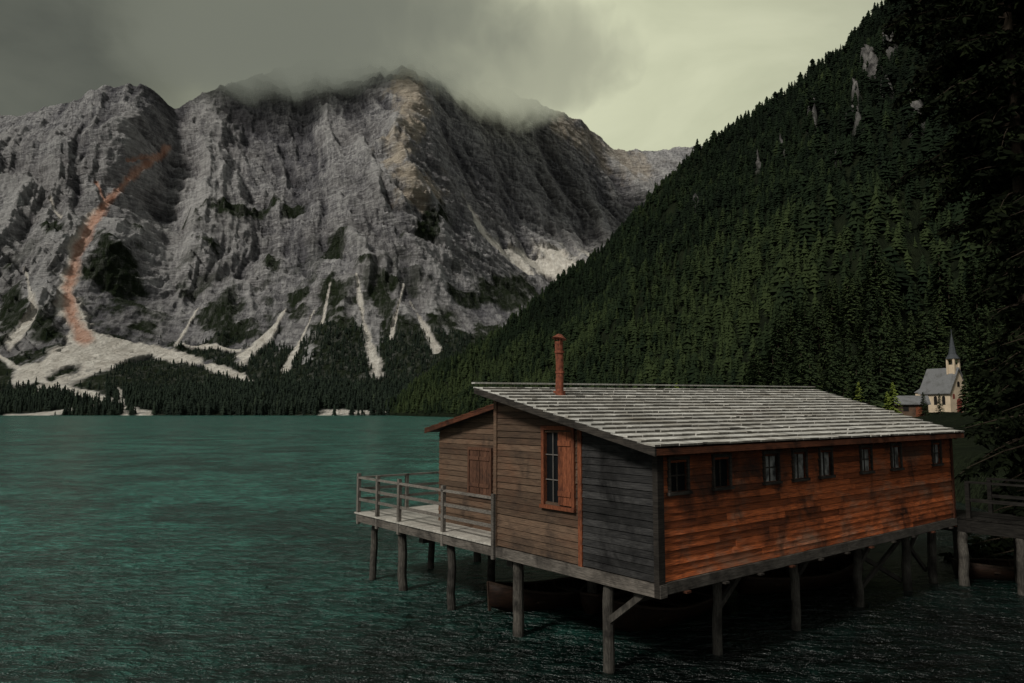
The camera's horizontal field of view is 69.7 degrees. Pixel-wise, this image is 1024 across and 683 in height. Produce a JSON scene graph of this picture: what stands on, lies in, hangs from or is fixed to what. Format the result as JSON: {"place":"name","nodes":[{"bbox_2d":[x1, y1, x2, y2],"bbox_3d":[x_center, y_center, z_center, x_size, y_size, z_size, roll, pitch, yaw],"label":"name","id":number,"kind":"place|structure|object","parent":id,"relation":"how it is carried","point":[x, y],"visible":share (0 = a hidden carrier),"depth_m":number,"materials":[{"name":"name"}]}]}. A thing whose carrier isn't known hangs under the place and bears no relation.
{"place":"outdoors","nodes":[
{"label":"outdoors","id":0,"kind":"place"},
{"bbox_2d":[0,53,701,414],"bbox_3d":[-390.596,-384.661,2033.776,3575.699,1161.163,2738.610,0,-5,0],"label":"mountain","id":1,"kind":"structure","parent":0,"point":[296,203],"depth_m":1393.22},
{"bbox_2d":[0,319,471,415],"bbox_3d":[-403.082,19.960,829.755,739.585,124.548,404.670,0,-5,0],"label":"forest","id":2,"kind":"object","parent":1,"relation":"on","point":[287,395],"visible":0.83,"depth_m":714.46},
{"bbox_2d":[0,0,883,150],"label":"sky","id":3,"kind":"structure","parent":0,"point":[648,75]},
{"bbox_2d":[0,415,1023,682],"bbox_3d":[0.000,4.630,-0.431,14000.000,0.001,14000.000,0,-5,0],"label":"water","id":4,"kind":"structure","parent":0,"point":[184,547],"depth_m":18.50,"materials":[{"name":"liquid"}]},
{"bbox_2d":[487,576,621,611],"bbox_3d":[1.392,6.060,18.061,4.675,0.884,1.404,3,-6,-33],"label":"rowboat","id":5,"kind":"object","parent":4,"relation":"on","point":[552,593],"visible":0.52,"depth_m":17.12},
{"bbox_2d":[354,334,964,673],"bbox_3d":[4.305,4.399,20.476,14.079,8.347,11.240,4,-7,-38],"label":"boathouse","id":6,"kind":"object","parent":4,"relation":"in","point":[643,494],"visible":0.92,"depth_m":15.20,"materials":[{"name":"brown wood"}]},
{"bbox_2d":[467,447,492,495],"bbox_3d":[-0.783,3.145,17.739,0.080,1.170,0.980,4,-7,-38],"label":"shutter","id":7,"kind":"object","parent":6,"relation":"in","point":[479,459],"depth_m":17.72,"materials":[{"name":"brown wood"}]},
{"bbox_2d":[539,425,576,512],"bbox_3d":[0.898,2.451,14.286,0.130,1.610,0.990,4,-7,-38],"label":"window","id":8,"kind":"structure","parent":6,"relation":"in","point":[558,464],"depth_m":14.23,"materials":[{"name":"brown wood"}]},
{"bbox_2d":[666,455,692,495],"bbox_3d":[2.879,2.315,12.720,0.610,0.660,0.120,4,-7,-38],"label":"window","id":9,"kind":"structure","parent":6,"relation":"in","point":[675,472],"depth_m":12.74,"materials":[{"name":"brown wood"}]},
{"bbox_2d":[711,453,734,490],"bbox_3d":[3.848,2.387,13.491,0.610,0.660,0.120,4,-7,-38],"label":"window","id":10,"kind":"structure","parent":6,"relation":"in","point":[719,467],"depth_m":13.52,"materials":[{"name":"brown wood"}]},
{"bbox_2d":[760,450,782,484],"bbox_3d":[5.112,2.481,14.500,0.610,0.660,0.120,4,-7,-38],"label":"window","id":11,"kind":"structure","parent":6,"relation":"in","point":[769,472],"depth_m":14.54,"materials":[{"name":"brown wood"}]},
{"bbox_2d":[790,448,810,481],"bbox_3d":[5.925,2.541,15.146,0.610,0.660,0.120,4,-7,-38],"label":"window","id":12,"kind":"structure","parent":6,"relation":"in","point":[797,460],"depth_m":15.18,"materials":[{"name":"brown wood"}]},
{"bbox_2d":[817,447,835,478],"bbox_3d":[6.737,2.602,15.793,0.610,0.660,0.120,4,-7,-38],"label":"window","id":13,"kind":"structure","parent":6,"relation":"in","point":[823,458],"depth_m":15.83,"materials":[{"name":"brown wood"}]},
{"bbox_2d":[858,444,874,474],"bbox_3d":[8.142,2.706,16.912,0.610,0.660,0.120,4,-7,-38],"label":"window","id":14,"kind":"structure","parent":6,"relation":"in","point":[864,462],"depth_m":16.96,"materials":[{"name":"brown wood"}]},
{"bbox_2d":[889,442,904,470],"bbox_3d":[9.329,2.794,17.858,0.610,0.660,0.120,4,-7,-38],"label":"window","id":15,"kind":"structure","parent":6,"relation":"in","point":[894,451],"depth_m":17.90,"materials":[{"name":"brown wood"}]},
{"bbox_2d":[931,440,943,465],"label":"window","id":16,"kind":"structure","parent":6,"relation":"in","point":[934,448],"depth_m":19.35,"materials":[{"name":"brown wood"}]},
{"bbox_2d":[614,580,731,631],"bbox_3d":[3.675,5.944,16.814,1.404,0.884,4.675,-5,-7,44],"label":"rowboat","id":17,"kind":"object","parent":4,"relation":"on","point":[650,614],"visible":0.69,"depth_m":15.89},
{"bbox_2d":[735,549,862,593],"bbox_3d":[7.865,6.219,19.770,4.675,0.884,1.404,3,-6,-27],"label":"rowboat","id":18,"kind":"object","parent":4,"relation":"on","point":[833,570],"visible":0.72,"depth_m":19.36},
{"bbox_2d":[940,478,1023,595],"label":"pier","id":19,"kind":"structure","parent":4,"relation":"in","point":[990,522],"depth_m":19.52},
{"bbox_2d":[951,558,1014,580],"bbox_3d":[14.771,6.280,20.417,4.675,0.884,1.404,0,-5,4],"label":"rowboat","id":20,"kind":"object","parent":4,"relation":"on","point":[992,569],"visible":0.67,"depth_m":20.22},
{"bbox_2d":[389,4,1023,512],"bbox_3d":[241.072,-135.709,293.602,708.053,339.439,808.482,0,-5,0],"label":"hill","id":21,"kind":"structure","parent":0,"point":[965,452],"depth_m":235.00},
{"bbox_2d":[385,0,1019,414],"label":"forest","id":22,"kind":"object","parent":21,"relation":"on","point":[611,292],"visible":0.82,"depth_m":353.12,"materials":[{"name":"plant"}]},
{"bbox_2d":[745,349,762,388],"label":"spruce tree","id":23,"kind":"object","parent":21,"relation":"on","point":[753,356],"visible":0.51,"depth_m":199.57,"materials":[{"name":"green plant"}]},
{"bbox_2d":[746,354,766,388],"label":"spruce tree","id":24,"kind":"object","parent":21,"relation":"on","point":[758,363],"visible":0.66,"depth_m":193.01,"materials":[{"name":"green plant"}]},
{"bbox_2d":[760,341,781,388],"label":"spruce tree","id":25,"kind":"object","parent":21,"relation":"on","point":[770,361],"visible":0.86,"depth_m":190.26,"materials":[{"name":"green plant"}]},
{"bbox_2d":[765,317,785,363],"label":"spruce tree","id":26,"kind":"object","parent":21,"relation":"on","point":[776,337],"visible":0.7,"depth_m":197.87,"materials":[{"name":"green plant"}]},
{"bbox_2d":[776,312,789,346],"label":"spruce tree","id":27,"kind":"object","parent":21,"relation":"on","point":[782,323],"visible":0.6,"depth_m":200.62,"materials":[{"name":"green plant"}]},
{"bbox_2d":[779,367,789,388],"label":"spruce tree","id":28,"kind":"object","parent":21,"relation":"on","point":[783,377],"visible":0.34,"depth_m":173.22,"materials":[{"name":"green plant"}]},
{"bbox_2d":[785,303,797,342],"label":"spruce tree","id":29,"kind":"object","parent":21,"relation":"on","point":[790,322],"visible":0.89,"depth_m":200.13,"materials":[{"name":"green plant"}]},
{"bbox_2d":[785,336,808,385],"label":"spruce tree","id":30,"kind":"object","parent":21,"relation":"on","point":[797,348],"visible":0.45,"depth_m":176.45,"materials":[{"name":"green plant"}]},
{"bbox_2d":[786,340,814,388],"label":"spruce tree","id":31,"kind":"object","parent":21,"relation":"on","point":[801,362],"visible":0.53,"depth_m":163.51,"materials":[{"name":"green plant"}]},
{"bbox_2d":[791,302,813,349],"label":"spruce tree","id":32,"kind":"object","parent":21,"relation":"on","point":[803,324],"visible":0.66,"depth_m":188.89,"materials":[{"name":"green plant"}]},
{"bbox_2d":[800,293,815,333],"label":"spruce tree","id":33,"kind":"object","parent":21,"relation":"on","point":[805,298],"visible":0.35,"depth_m":194.99,"materials":[{"name":"green plant"}]},
{"bbox_2d":[796,352,823,390],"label":"spruce tree","id":34,"kind":"object","parent":21,"relation":"on","point":[811,369],"visible":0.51,"depth_m":156.27,"materials":[{"name":"green plant"}]},
{"bbox_2d":[805,303,832,352],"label":"spruce tree","id":35,"kind":"object","parent":21,"relation":"on","point":[820,318],"visible":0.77,"depth_m":184.79,"materials":[{"name":"green plant"}]},
{"bbox_2d":[813,320,830,368],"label":"spruce tree","id":36,"kind":"object","parent":21,"relation":"on","point":[824,351],"visible":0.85,"depth_m":176.36,"materials":[{"name":"green plant"}]},
{"bbox_2d":[820,343,840,387],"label":"spruce tree","id":37,"kind":"object","parent":21,"relation":"on","point":[834,347],"visible":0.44,"depth_m":165.49,"materials":[{"name":"green plant"}]},
{"bbox_2d":[821,353,840,395],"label":"spruce tree","id":38,"kind":"object","parent":21,"relation":"on","point":[830,362],"visible":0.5,"depth_m":142.44,"materials":[{"name":"green plant"}]},
{"bbox_2d":[831,299,842,335],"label":"spruce tree","id":39,"kind":"object","parent":21,"relation":"on","point":[838,312],"visible":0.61,"depth_m":187.89,"materials":[{"name":"green plant"}]},
{"bbox_2d":[832,283,846,323],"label":"spruce tree","id":40,"kind":"object","parent":21,"relation":"on","point":[836,291],"visible":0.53,"depth_m":192.42,"materials":[{"name":"green plant"}]},
{"bbox_2d":[832,358,851,397],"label":"spruce tree","id":41,"kind":"object","parent":21,"relation":"on","point":[842,376],"visible":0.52,"depth_m":131.16,"materials":[{"name":"green plant"}]},
{"bbox_2d":[839,316,851,345],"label":"spruce tree","id":42,"kind":"object","parent":21,"relation":"on","point":[844,335],"visible":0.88,"depth_m":179.83,"materials":[{"name":"green plant"}]},
{"bbox_2d":[839,380,852,398],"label":"spruce tree","id":43,"kind":"object","parent":21,"relation":"on","point":[847,390],"visible":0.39,"depth_m":126.58,"materials":[{"name":"green plant"}]},
{"bbox_2d":[834,276,859,337],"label":"spruce tree","id":44,"kind":"object","parent":21,"relation":"on","point":[847,284],"visible":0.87,"depth_m":182.95,"materials":[{"name":"green plant"}]},
{"bbox_2d":[845,354,853,376],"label":"spruce tree","id":45,"kind":"object","parent":21,"relation":"on","point":[849,365],"visible":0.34,"depth_m":150.84,"materials":[{"name":"green plant"}]},
{"bbox_2d":[842,278,864,324],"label":"spruce tree","id":46,"kind":"object","parent":21,"relation":"on","point":[854,290],"visible":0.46,"depth_m":186.36,"materials":[{"name":"green plant"}]},
{"bbox_2d":[849,271,860,309],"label":"spruce tree","id":47,"kind":"object","parent":21,"relation":"on","point":[853,276],"visible":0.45,"depth_m":190.93,"materials":[{"name":"green plant"}]},
{"bbox_2d":[848,355,865,400],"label":"spruce tree","id":48,"kind":"object","parent":21,"relation":"on","point":[857,374],"visible":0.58,"depth_m":122.23,"materials":[{"name":"green plant"}]},
{"bbox_2d":[850,296,865,330],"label":"spruce tree","id":49,"kind":"object","parent":21,"relation":"on","point":[859,306],"visible":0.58,"depth_m":182.53,"materials":[{"name":"green plant"}]},
{"bbox_2d":[856,278,865,305],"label":"spruce tree","id":50,"kind":"object","parent":21,"relation":"on","point":[859,286],"visible":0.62,"depth_m":191.98,"materials":[{"name":"green plant"}]},
{"bbox_2d":[852,292,879,347],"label":"spruce tree","id":51,"kind":"object","parent":21,"relation":"on","point":[867,307],"visible":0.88,"depth_m":171.96,"materials":[{"name":"green plant"}]},
{"bbox_2d":[857,329,876,378],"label":"spruce tree","id":52,"kind":"object","parent":21,"relation":"on","point":[863,343],"visible":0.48,"depth_m":159.11,"materials":[{"name":"green plant"}]},
{"bbox_2d":[854,364,884,407],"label":"spruce tree","id":53,"kind":"object","parent":21,"relation":"on","point":[869,390],"visible":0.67,"depth_m":107.97,"materials":[{"name":"green plant"}]},
{"bbox_2d":[861,268,883,310],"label":"spruce tree","id":54,"kind":"object","parent":21,"relation":"on","point":[870,285],"visible":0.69,"depth_m":186.90,"materials":[{"name":"green plant"}]},
{"bbox_2d":[871,289,880,325],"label":"spruce tree","id":55,"kind":"object","parent":21,"relation":"on","point":[876,301],"visible":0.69,"depth_m":179.43,"materials":[{"name":"green plant"}]},
{"bbox_2d":[860,235,891,300],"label":"spruce tree","id":56,"kind":"object","parent":21,"relation":"on","point":[874,250],"visible":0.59,"depth_m":190.84,"materials":[{"name":"green plant"}]},
{"bbox_2d":[873,263,885,306],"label":"spruce tree","id":57,"kind":"object","parent":21,"relation":"on","point":[876,276],"visible":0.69,"depth_m":187.19,"materials":[{"name":"green plant"}]},
{"bbox_2d":[870,342,893,409],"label":"spruce tree","id":58,"kind":"object","parent":21,"relation":"on","point":[879,380],"visible":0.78,"depth_m":133.95,"materials":[{"name":"green plant"}]},
{"bbox_2d":[872,299,891,332],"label":"spruce tree","id":59,"kind":"object","parent":21,"relation":"on","point":[880,309],"visible":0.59,"depth_m":177.12,"materials":[{"name":"green plant"}]},
{"bbox_2d":[867,327,899,402],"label":"spruce tree","id":60,"kind":"object","parent":21,"relation":"on","point":[879,338],"visible":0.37,"depth_m":138.01,"materials":[{"name":"green plant"}]},
{"bbox_2d":[873,261,894,309],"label":"spruce tree","id":61,"kind":"object","parent":21,"relation":"on","point":[882,275],"visible":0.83,"depth_m":186.57,"materials":[{"name":"green plant"}]},
{"bbox_2d":[875,313,896,362],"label":"spruce tree","id":62,"kind":"object","parent":21,"relation":"on","point":[883,321],"visible":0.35,"depth_m":167.16,"materials":[{"name":"green plant"}]},
{"bbox_2d":[875,262,897,304],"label":"spruce tree","id":63,"kind":"object","parent":21,"relation":"on","point":[886,286],"visible":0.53,"depth_m":187.68,"materials":[{"name":"green plant"}]},
{"bbox_2d":[877,325,899,375],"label":"spruce tree","id":64,"kind":"object","parent":21,"relation":"on","point":[886,335],"visible":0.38,"depth_m":161.47,"materials":[{"name":"green plant"}]},
{"bbox_2d":[884,290,897,321],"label":"spruce tree","id":65,"kind":"object","parent":21,"relation":"on","point":[889,300],"visible":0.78,"depth_m":183.92,"materials":[{"name":"green plant"}]},
{"bbox_2d":[884,308,900,356],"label":"spruce tree","id":66,"kind":"object","parent":21,"relation":"on","point":[887,318],"visible":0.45,"depth_m":169.36,"materials":[{"name":"green plant"}]},
{"bbox_2d":[880,344,908,410],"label":"spruce tree","id":67,"kind":"object","parent":21,"relation":"on","point":[893,369],"visible":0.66,"depth_m":134.82,"materials":[{"name":"green plant"}]},
{"bbox_2d":[885,382,904,415],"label":"larch tree","id":68,"kind":"object","parent":21,"relation":"on","point":[893,396],"visible":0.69,"depth_m":87.64,"materials":[{"name":"green plant"}]},
{"bbox_2d":[886,265,904,309],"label":"spruce tree","id":69,"kind":"object","parent":21,"relation":"on","point":[894,289],"visible":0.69,"depth_m":188.71,"materials":[{"name":"green plant"}]},
{"bbox_2d":[885,264,905,310],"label":"spruce tree","id":70,"kind":"object","parent":21,"relation":"on","point":[889,273],"visible":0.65,"depth_m":189.04,"materials":[{"name":"green plant"}]},
{"bbox_2d":[889,326,902,366],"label":"spruce tree","id":71,"kind":"object","parent":21,"relation":"on","point":[894,336],"visible":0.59,"depth_m":168.41,"materials":[{"name":"green plant"}]},
{"bbox_2d":[894,320,905,360],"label":"spruce tree","id":72,"kind":"object","parent":21,"relation":"on","point":[897,330],"visible":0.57,"depth_m":172.63,"materials":[{"name":"green plant"}]},
{"bbox_2d":[898,347,918,395],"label":"spruce tree","id":73,"kind":"object","parent":21,"relation":"on","point":[909,380],"visible":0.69,"depth_m":137.06,"materials":[{"name":"green plant"}]},
{"bbox_2d":[901,328,917,368],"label":"spruce tree","id":74,"kind":"object","parent":21,"relation":"on","point":[908,339],"visible":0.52,"depth_m":168.38,"materials":[{"name":"green plant"}]},
{"bbox_2d":[892,396,930,416],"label":"cabin","id":75,"kind":"object","parent":21,"relation":"on","point":[910,406],"visible":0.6,"depth_m":105.22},
{"bbox_2d":[903,312,919,352],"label":"spruce tree","id":76,"kind":"object","parent":21,"relation":"on","point":[910,326],"visible":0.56,"depth_m":175.76,"materials":[{"name":"green plant"}]},
{"bbox_2d":[907,352,920,391],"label":"spruce tree","id":77,"kind":"object","parent":21,"relation":"on","point":[912,360],"visible":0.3,"depth_m":152.22,"materials":[{"name":"green plant"}]},
{"bbox_2d":[910,355,924,395],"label":"spruce tree","id":78,"kind":"object","parent":21,"relation":"on","point":[918,364],"visible":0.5,"depth_m":143.30,"materials":[{"name":"green plant"}]},
{"bbox_2d":[913,305,923,332],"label":"spruce tree","id":79,"kind":"object","parent":21,"relation":"on","point":[918,311],"visible":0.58,"depth_m":186.78,"materials":[{"name":"green plant"}]},
{"bbox_2d":[914,349,934,394],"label":"spruce tree","id":80,"kind":"object","parent":21,"relation":"on","point":[927,354],"visible":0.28,"depth_m":149.62,"materials":[{"name":"green plant"}]},
{"bbox_2d":[918,392,930,416],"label":"spruce tree","id":81,"kind":"object","parent":21,"relation":"on","point":[923,400],"visible":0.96,"depth_m":103.56,"materials":[{"name":"green plant"}]},
{"bbox_2d":[912,310,943,367],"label":"spruce tree","id":82,"kind":"object","parent":21,"relation":"on","point":[927,336],"visible":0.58,"depth_m":171.80,"materials":[{"name":"green plant"}]},
{"bbox_2d":[926,348,936,368],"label":"spruce tree","id":83,"kind":"object","parent":21,"relation":"on","point":[932,360],"visible":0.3,"depth_m":135.34,"materials":[{"name":"green plant"}]},
{"bbox_2d":[922,309,944,352],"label":"spruce tree","id":84,"kind":"object","parent":21,"relation":"on","point":[932,317],"visible":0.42,"depth_m":178.70,"materials":[{"name":"green plant"}]},
{"bbox_2d":[927,315,948,364],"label":"spruce tree","id":85,"kind":"object","parent":21,"relation":"on","point":[939,334],"visible":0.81,"depth_m":172.69,"materials":[{"name":"green plant"}]},
{"bbox_2d":[922,253,956,321],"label":"spruce tree","id":86,"kind":"object","parent":21,"relation":"on","point":[938,265],"visible":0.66,"depth_m":187.41,"materials":[{"name":"green plant"}]},
{"bbox_2d":[934,393,945,414],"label":"spruce tree","id":87,"kind":"object","parent":21,"relation":"on","point":[939,405],"visible":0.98,"depth_m":99.59,"materials":[{"name":"green plant"}]},
{"bbox_2d":[914,331,967,411],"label":"chapel","id":88,"kind":"structure","parent":21,"relation":"on","point":[945,383],"depth_m":123.15,"materials":[{"name":"paint"}]},
{"bbox_2d":[933,289,950,335],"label":"spruce tree","id":89,"kind":"object","parent":21,"relation":"on","point":[940,304],"visible":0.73,"depth_m":181.66,"materials":[{"name":"green plant"}]},
{"bbox_2d":[933,272,958,324],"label":"spruce tree","id":90,"kind":"object","parent":21,"relation":"on","point":[948,289],"visible":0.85,"depth_m":183.09,"materials":[{"name":"green plant"}]},
{"bbox_2d":[878,0,1023,349],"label":"conifer tree","id":91,"kind":"object","parent":21,"relation":"on","point":[929,44],"visible":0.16,"depth_m":40.73,"materials":[{"name":"green plant"}]},
{"bbox_2d":[880,0,1023,483],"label":"conifer tree","id":92,"kind":"object","parent":21,"relation":"on","point":[1000,79],"visible":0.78,"depth_m":31.93,"materials":[{"name":"green plant"}]},
{"bbox_2d":[952,304,966,348],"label":"spruce tree","id":93,"kind":"object","parent":21,"relation":"on","point":[959,326],"visible":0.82,"depth_m":170.10,"materials":[{"name":"green plant"}]},
{"bbox_2d":[950,278,971,328],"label":"spruce tree","id":94,"kind":"object","parent":21,"relation":"on","point":[960,287],"visible":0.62,"depth_m":177.18,"materials":[{"name":"green plant"}]},
{"bbox_2d":[956,296,971,339],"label":"spruce tree","id":95,"kind":"object","parent":21,"relation":"on","point":[966,328],"visible":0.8,"depth_m":171.65,"materials":[{"name":"green plant"}]},
{"bbox_2d":[956,375,975,411],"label":"spruce tree","id":96,"kind":"object","parent":21,"relation":"on","point":[965,394],"visible":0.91,"depth_m":97.68,"materials":[{"name":"green plant"}]},
{"bbox_2d":[960,351,973,400],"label":"spruce tree","id":97,"kind":"object","parent":21,"relation":"on","point":[962,361],"visible":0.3,"depth_m":134.23,"materials":[{"name":"green plant"}]},
{"bbox_2d":[958,346,978,411],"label":"spruce tree","id":98,"kind":"object","parent":21,"relation":"on","point":[969,373],"visible":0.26,"depth_m":105.20,"materials":[{"name":"green plant"}]},
{"bbox_2d":[920,1,1020,219],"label":"conifer tree","id":99,"kind":"object","parent":21,"relation":"on","point":[988,195],"visible":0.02,"depth_m":51.73,"materials":[{"name":"green plant"}]},
{"bbox_2d":[962,256,980,307],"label":"spruce tree","id":100,"kind":"object","parent":21,"relation":"on","point":[974,264],"visible":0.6,"depth_m":178.55,"materials":[{"name":"green plant"}]},
{"bbox_2d":[964,248,978,292],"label":"spruce tree","id":101,"kind":"object","parent":21,"relation":"on","point":[971,254],"visible":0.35,"depth_m":183.62,"materials":[{"name":"green plant"}]},
{"bbox_2d":[962,277,988,326],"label":"spruce tree","id":102,"kind":"object","parent":21,"relation":"on","point":[976,308],"visible":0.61,"depth_m":170.63,"materials":[{"name":"green plant"}]},
{"bbox_2d":[961,324,990,411],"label":"spruce tree","id":103,"kind":"object","parent":21,"relation":"on","point":[974,358],"visible":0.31,"depth_m":98.42,"materials":[{"name":"green plant"}]},
{"bbox_2d":[958,316,994,430],"bbox_3d":[37.794,2.606,58.458,3.955,9.286,3.807,0,-5,-3],"label":"spruce tree","id":104,"kind":"object","parent":21,"relation":"on","point":[985,390],"visible":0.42,"depth_m":58.44,"materials":[{"name":"green plant"}]},
{"bbox_2d":[938,192,1023,566],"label":"conifer tree","id":105,"kind":"object","parent":21,"relation":"on","point":[1013,451],"visible":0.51,"depth_m":22.21,"materials":[{"name":"green plant"}]},
{"bbox_2d":[980,249,995,307],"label":"spruce tree","id":106,"kind":"object","parent":21,"relation":"on","point":[987,260],"visible":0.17,"depth_m":170.72,"materials":[{"name":"green plant"}]},
{"bbox_2d":[978,331,1013,426],"bbox_3d":[37.423,3.126,56.809,3.013,8.021,2.669,-2,-6,24],"label":"spruce tree","id":107,"kind":"object","parent":21,"relation":"on","point":[995,334],"visible":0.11,"depth_m":56.87,"materials":[{"name":"green plant"}]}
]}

